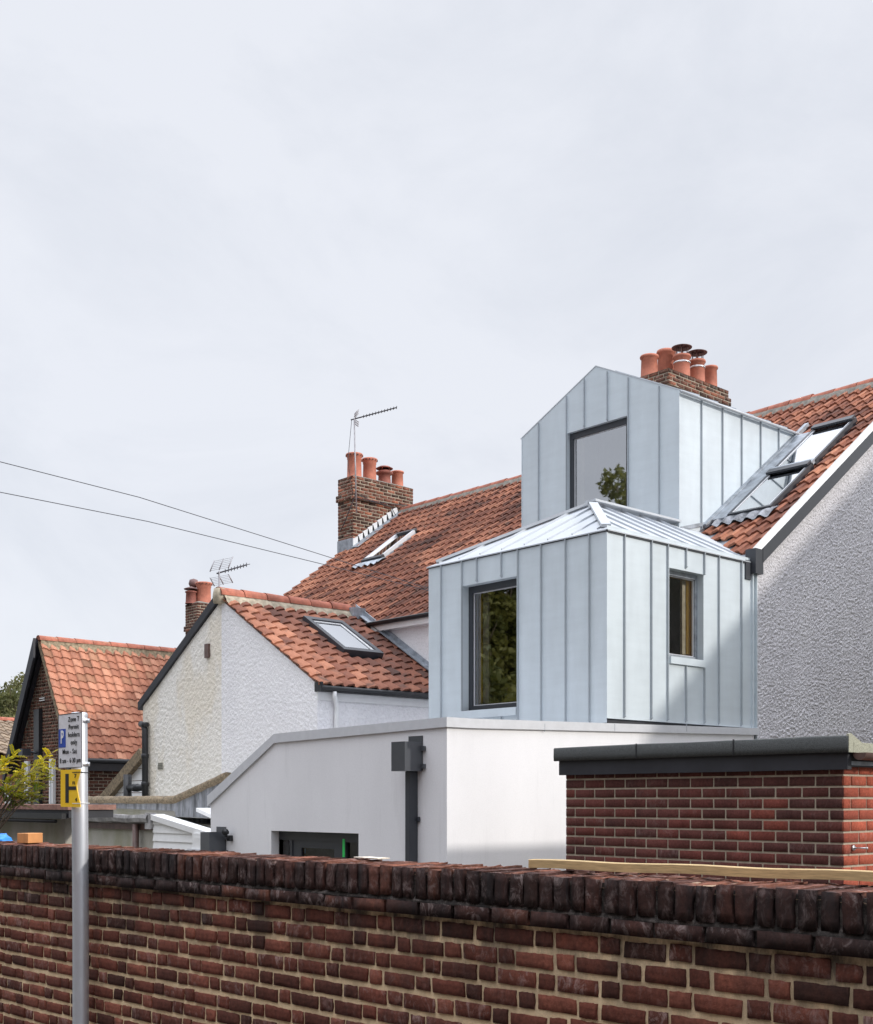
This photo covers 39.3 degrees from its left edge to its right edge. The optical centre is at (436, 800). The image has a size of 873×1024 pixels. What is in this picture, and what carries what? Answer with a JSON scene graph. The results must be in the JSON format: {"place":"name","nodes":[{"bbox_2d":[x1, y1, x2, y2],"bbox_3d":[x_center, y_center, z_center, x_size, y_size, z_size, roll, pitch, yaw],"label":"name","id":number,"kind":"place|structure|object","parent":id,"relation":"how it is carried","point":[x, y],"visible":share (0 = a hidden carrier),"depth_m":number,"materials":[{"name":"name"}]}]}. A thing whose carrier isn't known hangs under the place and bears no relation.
{"place":"outdoors","nodes":[
{"label":"outdoors","id":0,"kind":"place"},
{"bbox_2d":[0,717,18,803],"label":"grey roof house","id":1,"kind":"structure","parent":0,"point":[6,724],"depth_m":42.07,"materials":[{"name":"brown tile"}]},
{"bbox_2d":[184,579,212,635],"bbox_3d":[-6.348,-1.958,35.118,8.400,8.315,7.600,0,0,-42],"label":"chimney","id":2,"kind":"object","parent":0,"point":[198,597],"depth_m":33.29,"materials":[{"name":"orange ceramic"}]},
{"bbox_2d":[354,856,389,858],"bbox_3d":[-0.293,0.260,5.518,0.075,0.007,0.168,0,0,-45],"label":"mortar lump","id":3,"kind":"object","parent":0,"point":[364,857],"visible":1,"depth_m":5.49,"materials":[{"name":"white concrete"}]},
{"bbox_2d":[0,0,872,691],"label":"sky","id":4,"kind":"structure","parent":0,"point":[232,231],"materials":[{"name":"white"}]},
{"bbox_2d":[553,733,872,885],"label":"brick garage","id":5,"kind":"structure","parent":0,"point":[799,802],"depth_m":9.49,"materials":[{"name":"brick"}]},
{"label":"ground","id":6,"kind":"structure","parent":0,"visible":0},
{"bbox_2d":[0,711,14,717],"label":"deciduous tree","id":7,"kind":"object","parent":6,"relation":"on","point":[6,715],"depth_m":55.65,"materials":[{"name":"green plant"}]},
{"bbox_2d":[0,672,24,716],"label":"deciduous tree","id":8,"kind":"object","parent":6,"relation":"on","point":[9,698],"visible":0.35,"depth_m":57.04,"materials":[{"name":"green plant"}]},
{"bbox_2d":[0,744,60,828],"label":"golden shrub","id":9,"kind":"object","parent":6,"relation":"on","point":[16,794],"visible":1,"depth_m":10.49,"materials":[{"name":"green plant"}]},
{"bbox_2d":[0,804,115,843],"bbox_3d":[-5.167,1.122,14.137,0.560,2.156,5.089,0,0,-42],"label":"flat roofed outbuilding","id":10,"kind":"structure","parent":6,"relation":"on","point":[52,823],"depth_m":12.78,"materials":[{"name":"grey concrete"}]},
{"bbox_2d":[2,635,175,803],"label":"brick house","id":11,"kind":"structure","parent":6,"relation":"on","point":[103,685],"depth_m":28.22,"materials":[{"name":"ceramic"}]},
{"bbox_2d":[24,761,30,803],"bbox_3d":[-9.616,-0.420,28.733,0.080,1.004,0.195,0,0,-42],"label":"window","id":12,"kind":"structure","parent":11,"relation":"in","point":[28,768],"depth_m":28.69,"materials":[{"name":"white plastic"}]},
{"bbox_2d":[49,759,55,803],"bbox_3d":[-8.715,-0.429,27.733,0.080,1.017,0.200,0,0,-42],"label":"window","id":13,"kind":"structure","parent":11,"relation":"in","point":[52,790],"depth_m":27.68,"materials":[{"name":"white plastic"}]},
{"bbox_2d":[100,748,141,795],"bbox_3d":[-5.203,0.618,23.922,2.120,3.164,2.396,0,0,-42],"label":"boarded lean to","id":14,"kind":"object","parent":6,"relation":"on","point":[132,766],"visible":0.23,"depth_m":23.06,"materials":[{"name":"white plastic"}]},
{"bbox_2d":[88,772,230,848],"bbox_3d":[-4.067,0.900,18.639,2.480,2.601,7.079,0,0,-42],"label":"rendered lean to","id":15,"kind":"object","parent":6,"relation":"on","point":[124,826],"visible":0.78,"depth_m":17.91,"materials":[{"name":"concrete"}]},
{"bbox_2d":[196,808,210,817],"bbox_3d":[-3.081,0.184,16.947,0.300,0.156,0.455,0,0,-42],"label":"roof edge strip","id":16,"kind":"object","parent":15,"relation":"attached to","point":[206,812],"visible":0.29,"depth_m":16.93,"materials":[{"name":"white plastic"}]},
{"bbox_2d":[145,813,210,849],"bbox_3d":[-2.917,1.186,16.646,1.460,2.028,1.601,0,0,-42],"label":"boarded porch","id":17,"kind":"object","parent":6,"relation":"on","point":[169,832],"visible":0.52,"depth_m":16.32,"materials":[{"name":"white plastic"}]},
{"bbox_2d":[187,833,199,850],"bbox_3d":[-2.993,0.615,15.668,0.160,0.380,0.493,0,0,-42],"label":"meter box","id":18,"kind":"object","parent":17,"relation":"attached to","point":[195,841],"visible":0.19,"depth_m":15.71,"materials":[{"name":"white plastic"}]},
{"bbox_2d":[138,452,520,795],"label":"terrace house","id":19,"kind":"structure","parent":6,"relation":"on","point":[242,676],"depth_m":20.49,"materials":[{"name":"paint"}]},
{"bbox_2d":[123,721,148,795],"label":"soil pipes","id":20,"kind":"object","parent":19,"relation":"attached to","point":[129,787],"visible":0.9,"depth_m":21.54,"materials":[{"name":"black plastic"}]},
{"bbox_2d":[210,556,248,586],"bbox_3d":[-3.484,-3.509,20.943,0.664,1.218,0.517,0,0,-42],"label":"tv aerial","id":21,"kind":"object","parent":19,"relation":"attached to","point":[228,570],"visible":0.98,"depth_m":20.80,"materials":[{"name":"metal"}]},
{"bbox_2d":[351,406,396,512],"bbox_3d":[-1.389,-7.553,27.124,1.025,2.414,0.342,0,0,-5],"label":"tv aerial","id":22,"kind":"object","parent":19,"relation":"attached to","point":[366,415],"visible":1,"depth_m":27.06,"materials":[{"name":"metal"}]},
{"bbox_2d":[340,420,407,530],"bbox_3d":[-1.375,-7.234,27.819,1.857,2.381,0.604,0,0,-42],"label":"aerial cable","id":23,"kind":"object","parent":19,"relation":"attached to","point":[361,495],"visible":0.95,"depth_m":27.34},
{"bbox_2d":[0,840,872,1023],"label":"garden wall","id":24,"kind":"structure","parent":6,"relation":"on","point":[180,936],"depth_m":4.92,"materials":[{"name":"red brick"}]},
{"bbox_2d":[0,833,12,840],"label":"plastic bag","id":25,"kind":"object","parent":24,"relation":"on","point":[4,837],"visible":1,"depth_m":7.87,"materials":[{"name":"blue plastic"}]},
{"bbox_2d":[17,833,42,842],"bbox_3d":[-2.551,0.236,7.675,0.117,0.064,0.173,0,0,-42],"label":"wood block","id":26,"kind":"object","parent":24,"relation":"on","point":[29,837],"depth_m":7.62,"materials":[{"name":"orange wood"}]},
{"bbox_2d":[528,859,872,881],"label":"timber batten","id":27,"kind":"object","parent":24,"relation":"on","point":[823,874],"visible":1,"depth_m":4.20,"materials":[{"name":"beige wood"}]},
{"bbox_2d":[200,344,872,870],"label":"end terrace house","id":28,"kind":"structure","parent":6,"relation":"on","point":[684,552],"depth_m":15.44,"materials":[{"name":"grey metal"}]},
{"bbox_2d":[0,461,428,588],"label":"overhead wire","id":29,"kind":"object","parent":28,"relation":"attached to","point":[207,518],"visible":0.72,"depth_m":15.22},
{"bbox_2d":[0,492,428,590],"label":"overhead wire","id":30,"kind":"object","parent":28,"relation":"attached to","point":[201,534],"visible":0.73,"depth_m":15.08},
{"bbox_2d":[222,829,232,840],"bbox_3d":[-2.549,0.421,14.941,0.106,0.156,0.160,0,0,5],"label":"security light","id":31,"kind":"object","parent":28,"relation":"attached to","point":[225,832],"visible":1,"depth_m":14.91,"materials":[{"name":"black plastic"}]},
{"bbox_2d":[279,831,358,858],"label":"garden door","id":32,"kind":"structure","parent":28,"relation":"in","point":[333,845],"depth_m":14.01,"materials":[{"name":"glass"}]},
{"bbox_2d":[469,578,516,710],"bbox_3d":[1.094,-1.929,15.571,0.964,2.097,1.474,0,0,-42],"label":"window","id":33,"kind":"structure","parent":28,"relation":"in","point":[503,593],"depth_m":16.30,"materials":[{"name":"glass"}]},
{"bbox_2d":[570,417,626,508],"bbox_3d":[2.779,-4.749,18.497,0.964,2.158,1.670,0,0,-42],"label":"window","id":34,"kind":"structure","parent":28,"relation":"in","point":[605,444],"depth_m":19.20,"materials":[{"name":"glass"}]},
{"bbox_2d":[669,570,696,658],"bbox_3d":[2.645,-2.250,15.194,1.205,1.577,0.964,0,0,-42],"label":"window","id":35,"kind":"structure","parent":28,"relation":"in","point":[674,576],"depth_m":15.56,"materials":[{"name":"glass"}]},
{"label":"pavement","id":36,"kind":"structure","parent":0,"visible":0},
{"bbox_2d":[58,712,89,1023],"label":"sign post","id":37,"kind":"object","parent":36,"relation":"on","point":[73,741],"visible":1,"depth_m":6.62,"materials":[{"name":"metal"}]}
]}

